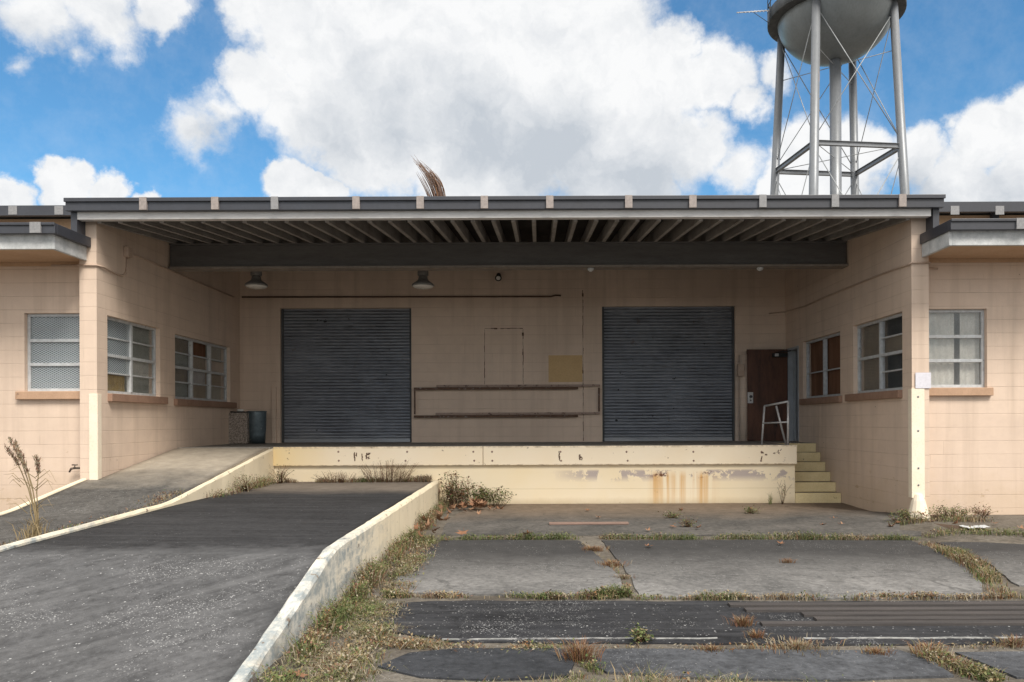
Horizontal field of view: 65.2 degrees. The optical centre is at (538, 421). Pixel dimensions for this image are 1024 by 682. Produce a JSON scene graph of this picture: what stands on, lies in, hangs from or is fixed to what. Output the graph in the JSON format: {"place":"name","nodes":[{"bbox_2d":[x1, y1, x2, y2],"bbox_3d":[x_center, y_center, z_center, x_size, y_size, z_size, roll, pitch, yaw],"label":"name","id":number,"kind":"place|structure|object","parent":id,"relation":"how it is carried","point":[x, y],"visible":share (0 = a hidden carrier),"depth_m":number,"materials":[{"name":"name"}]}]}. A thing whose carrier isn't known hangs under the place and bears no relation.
{"place":"outdoors","nodes":[
{"label":"outdoors","id":0,"kind":"place"},
{"bbox_2d":[0,479,208,544],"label":"path","id":1,"kind":"structure","parent":0,"point":[85,501],"depth_m":10.54,"materials":[{"name":"grey concrete"}]},
{"bbox_2d":[4,436,52,539],"bbox_3d":[-5.248,0.677,8.240,0.609,1.064,0.426,0,0,0],"label":"dry reed","id":2,"kind":"object","parent":1,"relation":"on","point":[37,527],"visible":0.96,"depth_m":8.20,"materials":[{"name":"plant"}]},
{"bbox_2d":[0,553,320,681],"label":"driveway","id":3,"kind":"structure","parent":0,"point":[137,617],"depth_m":5.85,"materials":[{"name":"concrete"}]},
{"bbox_2d":[98,448,268,479],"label":"path","id":4,"kind":"structure","parent":0,"point":[195,463],"depth_m":12.86,"materials":[{"name":"beige concrete"}]},
{"bbox_2d":[0,481,432,554],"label":"ramp","id":5,"kind":"structure","parent":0,"point":[294,517],"depth_m":8.76,"materials":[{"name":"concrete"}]},
{"bbox_2d":[228,474,270,490],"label":"weed","id":6,"kind":"object","parent":5,"relation":"on","point":[248,484],"visible":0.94,"depth_m":12.56,"materials":[{"name":"plant"}]},
{"bbox_2d":[269,464,298,482],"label":"weed","id":7,"kind":"object","parent":5,"relation":"on","point":[281,480],"visible":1,"depth_m":14.15,"materials":[{"name":"plant"}]},
{"bbox_2d":[308,470,364,482],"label":"weed","id":8,"kind":"object","parent":5,"relation":"on","point":[336,477],"visible":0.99,"depth_m":14.27,"materials":[{"name":"plant"}]},
{"bbox_2d":[361,460,418,482],"bbox_3d":[-2.667,0.857,14.289,1.154,0.449,0.446,0,0,0],"label":"weed","id":9,"kind":"object","parent":5,"relation":"on","point":[391,477],"visible":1,"depth_m":14.24,"materials":[{"name":"plant"}]},
{"bbox_2d":[202,447,271,448],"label":"path","id":10,"kind":"structure","parent":0,"point":[238,447],"depth_m":14.44,"materials":[{"name":"concrete"}]},
{"bbox_2d":[248,499,451,681],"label":"grass","id":11,"kind":"structure","parent":0,"point":[338,664],"depth_m":6.15,"materials":[{"name":"plant"}]},
{"bbox_2d":[414,156,445,195],"bbox_3d":[-3.979,-4.205,29.953,1.521,11.446,0.952,0,0,0],"label":"bare tree","id":12,"kind":"object","parent":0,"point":[433,178],"visible":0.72,"depth_m":29.87,"materials":[{"name":"brown plant"}]},
{"bbox_2d":[378,648,573,681],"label":"pavement","id":13,"kind":"structure","parent":0,"point":[474,664],"depth_m":5.27,"materials":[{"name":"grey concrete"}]},
{"bbox_2d":[393,540,626,595],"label":"pavement","id":14,"kind":"structure","parent":0,"point":[488,567],"depth_m":8.46,"materials":[{"name":"grey concrete"}]},
{"bbox_2d":[578,544,613,551],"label":"grass tuft","id":15,"kind":"object","parent":14,"relation":"on","point":[595,548],"visible":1,"depth_m":9.61,"materials":[{"name":"plant"}]},
{"bbox_2d":[593,559,634,567],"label":"grass tuft","id":16,"kind":"object","parent":14,"relation":"on","point":[614,563],"visible":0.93,"depth_m":8.63,"materials":[{"name":"plant"}]},
{"bbox_2d":[0,0,1023,205],"label":"sky","id":17,"kind":"structure","parent":0,"point":[99,98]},
{"bbox_2d":[254,505,1023,681],"bbox_3d":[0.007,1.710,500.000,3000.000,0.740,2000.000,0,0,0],"label":"ground","id":18,"kind":"structure","parent":0,"point":[1003,521],"depth_m":7.08,"materials":[{"name":"green plant"}]},
{"bbox_2d":[0,478,86,514],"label":"path curb","id":19,"kind":"structure","parent":18,"relation":"on","point":[44,496],"depth_m":10.82,"materials":[{"name":"white paint"}]},
{"bbox_2d":[0,448,273,551],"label":"ramp curb","id":20,"kind":"structure","parent":18,"relation":"on","point":[259,465],"depth_m":11.56,"materials":[{"name":"white paint"}]},
{"bbox_2d":[0,473,431,545],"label":"grass","id":21,"kind":"structure","parent":18,"relation":"on","point":[363,479],"depth_m":13.42,"materials":[{"name":"plant"}]},
{"bbox_2d":[294,670,307,677],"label":"dry leaf","id":22,"kind":"object","parent":18,"relation":"on","point":[301,675],"visible":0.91,"depth_m":5.02,"materials":[{"name":"brown plant"}]},
{"bbox_2d":[229,480,440,681],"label":"ramp wall","id":23,"kind":"structure","parent":18,"relation":"on","point":[331,570],"depth_m":6.97,"materials":[{"name":"white paint"}]},
{"bbox_2d":[438,470,477,506],"bbox_3d":[-1.435,1.154,14.059,0.794,0.682,0.633,0,0,-26],"label":"weed","id":24,"kind":"object","parent":18,"relation":"on","point":[451,495],"visible":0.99,"depth_m":14.02,"materials":[{"name":"plant"}]},
{"bbox_2d":[182,441,806,504],"bbox_3d":[-0.556,1.045,16.025,12.020,1.214,3.188,0,0,0],"label":"loading dock","id":25,"kind":"object","parent":18,"relation":"on","point":[642,472],"visible":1,"depth_m":14.50,"materials":[{"name":"beige paint"}]},
{"bbox_2d":[229,409,249,443],"bbox_3d":[-6.398,0.093,17.165,0.427,0.739,0.430,0,0,0],"label":"litter bin","id":26,"kind":"object","parent":25,"relation":"on","point":[238,426],"visible":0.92,"depth_m":16.95,"materials":[{"name":"grey stone"}]},
{"bbox_2d":[247,411,266,443],"bbox_3d":[-6.055,0.113,17.200,0.408,0.696,0.408,0,0,0],"label":"dustbin","id":27,"kind":"object","parent":25,"relation":"on","point":[257,427],"visible":1,"depth_m":17.05,"materials":[{"name":"plastic"}]},
{"bbox_2d":[761,401,788,444],"bbox_3d":[4.447,0.025,14.887,0.270,0.834,0.578,0,0,-44],"label":"handrail","id":28,"kind":"object","parent":25,"relation":"on","point":[780,422],"visible":0.92,"depth_m":14.84,"materials":[{"name":"silver metal"}]},
{"bbox_2d":[0,194,1023,518],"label":"warehouse","id":29,"kind":"structure","parent":18,"relation":"on","point":[662,322],"depth_m":14.17,"materials":[{"name":"beige paint"}]},
{"bbox_2d":[15,314,79,399],"bbox_3d":[-7.326,-0.990,12.099,1.044,1.301,0.238,0,0,0],"label":"window","id":30,"kind":"structure","parent":29,"relation":"in","point":[53,340],"depth_m":12.14,"materials":[{"name":"glass"}]},
{"bbox_2d":[69,464,79,471],"bbox_3d":[-6.886,0.692,11.925,0.245,0.123,0.044,0,0,0],"label":"tap","id":31,"kind":"object","parent":29,"relation":"attached to","point":[72,468],"visible":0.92,"depth_m":11.92,"materials":[{"name":"metal"}]},
{"bbox_2d":[51,258,128,276],"bbox_3d":[-6.698,-2.442,12.070,1.063,0.345,0.725,0,0,-39],"label":"conduit","id":32,"kind":"object","parent":29,"relation":"attached to","point":[125,273],"visible":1,"depth_m":12.00,"materials":[{"name":"beige metal"}]},
{"bbox_2d":[123,246,132,257],"bbox_3d":[-6.490,-2.679,12.637,0.078,0.160,0.140,0,0,0],"label":"junction box","id":33,"kind":"object","parent":29,"relation":"attached to","point":[127,252],"visible":1,"depth_m":12.57,"materials":[{"name":"beige metal"}]},
{"bbox_2d":[107,316,167,403],"bbox_3d":[-6.596,-0.962,13.014,0.298,1.305,1.908,0,0,0],"label":"window","id":34,"kind":"structure","parent":29,"relation":"in","point":[128,344],"depth_m":12.93,"materials":[{"name":"glass"}]},
{"bbox_2d":[133,254,233,296],"bbox_3d":[-6.539,-2.690,14.986,0.026,0.038,4.421,0,0,-1],"label":"conduit","id":35,"kind":"object","parent":29,"relation":"attached to","point":[180,274],"visible":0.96,"depth_m":14.49,"materials":[{"name":"beige metal"}]},
{"bbox_2d":[174,335,236,407],"bbox_3d":[-6.628,-0.941,15.788,0.307,1.294,2.913,0,0,0],"label":"window","id":36,"kind":"structure","parent":29,"relation":"in","point":[196,386],"depth_m":15.75,"materials":[{"name":"glass"}]},
{"bbox_2d":[244,271,267,288],"bbox_3d":[-5.405,-2.919,15.300,0.430,0.745,0.430,0,0,0],"label":"dish lamp","id":37,"kind":"object","parent":29,"relation":"hanging from","point":[255,282],"visible":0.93,"depth_m":15.20,"materials":[{"name":"grey metal"}]},
{"bbox_2d":[281,308,411,442],"bbox_3d":[-4.251,-1.176,17.743,3.090,3.266,0.106,0,0,0],"label":"roller door","id":38,"kind":"structure","parent":29,"relation":"in","point":[346,373],"depth_m":17.74,"materials":[{"name":"metal"}]},
{"bbox_2d":[242,295,560,297],"bbox_3d":[-3.023,-2.759,17.600,7.020,0.059,0.034,0,0,0],"label":"conduit","id":39,"kind":"object","parent":29,"relation":"attached to","point":[381,296],"visible":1,"depth_m":17.59,"materials":[{"name":"metal"}]},
{"bbox_2d":[412,271,433,288],"bbox_3d":[-2.217,-2.925,15.300,0.430,0.758,0.430,0,0,0],"label":"dish lamp","id":40,"kind":"object","parent":29,"relation":"hanging from","point":[422,282],"visible":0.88,"depth_m":15.20,"materials":[{"name":"grey metal"}]},
{"bbox_2d":[495,273,501,280],"bbox_3d":[-0.879,-3.156,17.459,0.150,0.201,0.317,0,0,0],"label":"spotlight","id":41,"kind":"object","parent":29,"relation":"attached to","point":[498,277],"visible":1,"depth_m":17.34,"materials":[{"name":"black plastic"}]},
{"bbox_2d":[414,384,599,417],"bbox_3d":[-0.698,-0.459,17.527,4.075,0.714,0.084,0,0,0],"label":"wall rail","id":42,"kind":"object","parent":29,"relation":"attached to","point":[500,414],"depth_m":17.50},
{"bbox_2d":[602,306,734,441],"bbox_3d":[2.860,-1.211,17.746,3.132,3.280,0.111,0,0,0],"label":"roller door","id":43,"kind":"structure","parent":29,"relation":"in","point":[668,372],"depth_m":17.74,"materials":[{"name":"metal"}]},
{"bbox_2d":[747,349,790,440],"bbox_3d":[4.983,-0.588,17.313,0.882,1.992,0.345,0,0,0],"label":"door","id":44,"kind":"structure","parent":29,"relation":"in","point":[767,369],"depth_m":17.44,"materials":[{"name":"brown wood"}]},
{"bbox_2d":[799,332,841,404],"bbox_3d":[5.505,-1.000,15.481,0.255,1.298,2.126,0,0,0],"label":"window","id":45,"kind":"structure","parent":29,"relation":"in","point":[825,351],"depth_m":15.50,"materials":[{"name":"metal"}]},
{"bbox_2d":[769,262,937,313],"bbox_3d":[5.534,-2.358,14.695,0.549,0.155,5.889,0,0,-4],"label":"conduit","id":46,"kind":"object","parent":29,"relation":"attached to","point":[861,282],"visible":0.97,"depth_m":13.38,"materials":[{"name":"beige metal"}]},
{"bbox_2d":[845,313,902,400],"bbox_3d":[5.533,-1.019,13.115,0.262,1.309,2.062,0,0,0],"label":"window","id":47,"kind":"structure","parent":29,"relation":"in","point":[877,346],"depth_m":13.32,"materials":[{"name":"glass"}]},
{"bbox_2d":[915,373,930,387],"bbox_3d":[5.657,-0.611,11.775,0.230,0.232,0.006,0,0,0],"label":"sign","id":48,"kind":"object","parent":29,"relation":"attached to","point":[922,380],"visible":1,"depth_m":11.77,"materials":[{"name":"white plastic"}]},
{"bbox_2d":[929,309,993,395],"bbox_3d":[6.283,-1.049,12.111,1.055,1.311,0.262,0,0,0],"label":"window","id":49,"kind":"structure","parent":29,"relation":"in","point":[941,322],"depth_m":12.22,"materials":[{"name":"glass"}]},
{"bbox_2d":[551,634,611,663],"bbox_3d":[0.287,1.527,5.395,0.459,0.157,0.401,0,0,-17],"label":"grass tuft","id":50,"kind":"object","parent":18,"relation":"on","point":[578,653],"visible":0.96,"depth_m":5.37,"materials":[{"name":"plant"}]},
{"bbox_2d":[614,573,634,579],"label":"grass tuft","id":51,"kind":"object","parent":18,"relation":"on","point":[624,577],"visible":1,"depth_m":8.01,"materials":[{"name":"plant"}]},
{"bbox_2d":[625,622,655,643],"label":"weed","id":52,"kind":"object","parent":18,"relation":"on","point":[640,637],"visible":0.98,"depth_m":5.78,"materials":[{"name":"plant"}]},
{"bbox_2d":[268,512,1023,681],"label":"grass","id":53,"kind":"structure","parent":18,"relation":"on","point":[985,573],"depth_m":7.15,"materials":[{"name":"plant"}]},
{"bbox_2d":[456,529,467,534],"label":"dry leaf","id":54,"kind":"object","parent":53,"relation":"on","point":[461,532],"visible":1,"depth_m":10.64,"materials":[{"name":"brown plant"}]},
{"bbox_2d":[736,635,849,658],"bbox_3d":[1.793,1.565,5.628,0.826,0.067,0.542,0,0,0],"label":"grass tuft","id":55,"kind":"object","parent":18,"relation":"on","point":[795,645],"visible":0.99,"depth_m":5.61,"materials":[{"name":"plant"}]},
{"bbox_2d":[776,443,840,502],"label":"concrete steps","id":56,"kind":"structure","parent":18,"relation":"on","point":[814,483],"depth_m":14.99,"materials":[{"name":"paint"}]},
{"bbox_2d":[887,509,931,520],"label":"weed","id":57,"kind":"object","parent":18,"relation":"on","point":[904,513],"visible":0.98,"depth_m":11.44,"materials":[{"name":"plant"}]},
{"bbox_2d":[903,639,954,659],"bbox_3d":[2.703,1.542,5.481,0.437,0.104,0.342,0,0,0],"label":"grass tuft","id":58,"kind":"object","parent":18,"relation":"on","point":[929,645],"visible":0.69,"depth_m":5.48,"materials":[{"name":"plant"}]},
{"bbox_2d":[969,502,997,518],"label":"weed","id":59,"kind":"object","parent":18,"relation":"on","point":[978,511],"visible":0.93,"depth_m":11.47,"materials":[{"name":"plant"}]},
{"bbox_2d":[992,632,1023,648],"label":"grass tuft","id":60,"kind":"object","parent":18,"relation":"on","point":[1017,641],"visible":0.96,"depth_m":5.67,"materials":[{"name":"plant"}]},
{"bbox_2d":[442,503,920,536],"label":"pavement","id":61,"kind":"structure","parent":0,"point":[714,519],"depth_m":12.20,"materials":[{"name":"concrete"}]},
{"bbox_2d":[464,482,516,506],"bbox_3d":[-0.877,1.274,14.132,0.973,0.440,0.775,0,0,0],"label":"weed","id":62,"kind":"object","parent":61,"relation":"on","point":[483,494],"visible":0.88,"depth_m":14.07,"materials":[{"name":"plant"}]},
{"bbox_2d":[549,522,628,524],"bbox_3d":[0.736,1.494,11.807,1.169,0.026,0.140,0,0,0],"label":"plank","id":63,"kind":"object","parent":61,"relation":"on","point":[588,523],"visible":1,"depth_m":11.74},
{"bbox_2d":[658,510,681,517],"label":"weed","id":64,"kind":"object","parent":61,"relation":"on","point":[674,515],"visible":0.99,"depth_m":12.48,"materials":[{"name":"plant"}]},
{"bbox_2d":[674,517,700,526],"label":"weed","id":65,"kind":"object","parent":61,"relation":"on","point":[688,524],"visible":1,"depth_m":11.49,"materials":[{"name":"plant"}]},
{"bbox_2d":[742,505,760,513],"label":"weed","id":66,"kind":"object","parent":61,"relation":"on","point":[749,511],"visible":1,"depth_m":12.99,"materials":[{"name":"plant"}]},
{"bbox_2d":[778,480,789,503],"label":"weed","id":67,"kind":"object","parent":61,"relation":"on","point":[782,502],"visible":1,"depth_m":14.31,"materials":[{"name":"plant"}]},
{"bbox_2d":[357,600,1023,645],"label":"pavement","id":68,"kind":"structure","parent":0,"point":[534,619],"depth_m":6.21,"materials":[{"name":"grey asphalt"}]},
{"bbox_2d":[442,637,716,641],"bbox_3d":[0.300,1.594,5.859,2.018,0.021,0.049,0,0,0],"label":"road marking","id":69,"kind":"object","parent":68,"relation":"on","point":[568,638],"visible":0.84,"depth_m":5.85,"materials":[{"name":"white paint"}]},
{"bbox_2d":[723,614,756,627],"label":"grass tuft","id":70,"kind":"object","parent":68,"relation":"on","point":[742,622],"visible":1,"depth_m":6.19,"materials":[{"name":"plant"}]},
{"bbox_2d":[744,628,771,638],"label":"grass tuft","id":71,"kind":"object","parent":68,"relation":"on","point":[754,634],"visible":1,"depth_m":5.88,"materials":[{"name":"plant"}]},
{"bbox_2d":[744,606,1023,612],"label":"pavement groove","id":72,"kind":"structure","parent":68,"relation":"attached to","point":[870,609],"depth_m":6.62},
{"bbox_2d":[760,620,1023,625],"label":"pavement groove","id":73,"kind":"structure","parent":68,"relation":"attached to","point":[913,623],"depth_m":6.18},
{"bbox_2d":[800,611,1023,616],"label":"pavement groove","id":74,"kind":"structure","parent":68,"relation":"attached to","point":[944,613],"depth_m":6.47},
{"bbox_2d":[803,636,1023,638],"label":"road marking","id":75,"kind":"object","parent":68,"relation":"on","point":[905,637],"visible":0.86,"depth_m":5.83,"materials":[{"name":"white paint"}]},
{"bbox_2d":[592,648,953,681],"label":"pavement","id":76,"kind":"structure","parent":0,"point":[842,665],"depth_m":5.24,"materials":[{"name":"grey concrete"}]},
{"bbox_2d":[693,643,738,653],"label":"grass tuft","id":77,"kind":"object","parent":76,"relation":"on","point":[713,647],"visible":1,"depth_m":5.58,"materials":[{"name":"plant"}]},
{"bbox_2d":[857,645,895,656],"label":"grass tuft","id":78,"kind":"object","parent":76,"relation":"on","point":[876,651],"visible":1,"depth_m":5.49,"materials":[{"name":"plant"}]},
{"bbox_2d":[601,540,983,599],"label":"pavement","id":79,"kind":"structure","parent":0,"point":[684,568],"depth_m":8.45,"materials":[{"name":"grey concrete"}]},
{"bbox_2d":[779,557,795,562],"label":"grass tuft","id":80,"kind":"object","parent":79,"relation":"on","point":[787,560],"visible":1,"depth_m":8.75,"materials":[{"name":"plant"}]},
{"bbox_2d":[767,0,909,194],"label":"water tower","id":81,"kind":"structure","parent":0,"point":[834,36],"depth_m":48.61,"materials":[{"name":"silver metal"}]},
{"bbox_2d":[737,6,770,24],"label":"antenna","id":82,"kind":"object","parent":81,"relation":"attached to","point":[769,10],"visible":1,"depth_m":49.97,"materials":[{"name":"metal"}]},
{"bbox_2d":[728,601,1023,606],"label":"rail","id":83,"kind":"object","parent":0,"point":[880,604],"depth_m":6.79,"materials":[{"name":"grey metal"}]},
{"bbox_2d":[813,616,1023,620],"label":"rail","id":84,"kind":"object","parent":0,"point":[875,618],"depth_m":6.32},
{"bbox_2d":[913,515,1023,534],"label":"ground","id":85,"kind":"structure","parent":0,"point":[955,527],"depth_m":11.01,"materials":[{"name":"brown soil"}]},
{"bbox_2d":[925,500,972,517],"bbox_3d":[5.981,1.292,11.658,0.797,0.277,0.520,0,0,0],"label":"weed","id":86,"kind":"object","parent":85,"relation":"on","point":[950,511],"visible":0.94,"depth_m":11.64,"materials":[{"name":"plant"}]},
{"bbox_2d":[959,525,988,527],"bbox_3d":[5.888,1.409,10.807,0.300,0.029,0.240,0,0,0],"label":"paper","id":87,"kind":"object","parent":85,"relation":"on","point":[981,526],"visible":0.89,"depth_m":10.81,"materials":[{"name":"white paper"}]},
{"bbox_2d":[936,542,1023,586],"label":"pavement","id":88,"kind":"structure","parent":0,"point":[1008,559],"depth_m":9.14,"materials":[{"name":"grey concrete"}]},
{"bbox_2d":[955,651,1023,678],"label":"pavement","id":89,"kind":"structure","parent":0,"point":[1011,663],"depth_m":5.31,"materials":[{"name":"grey concrete"}]}
]}

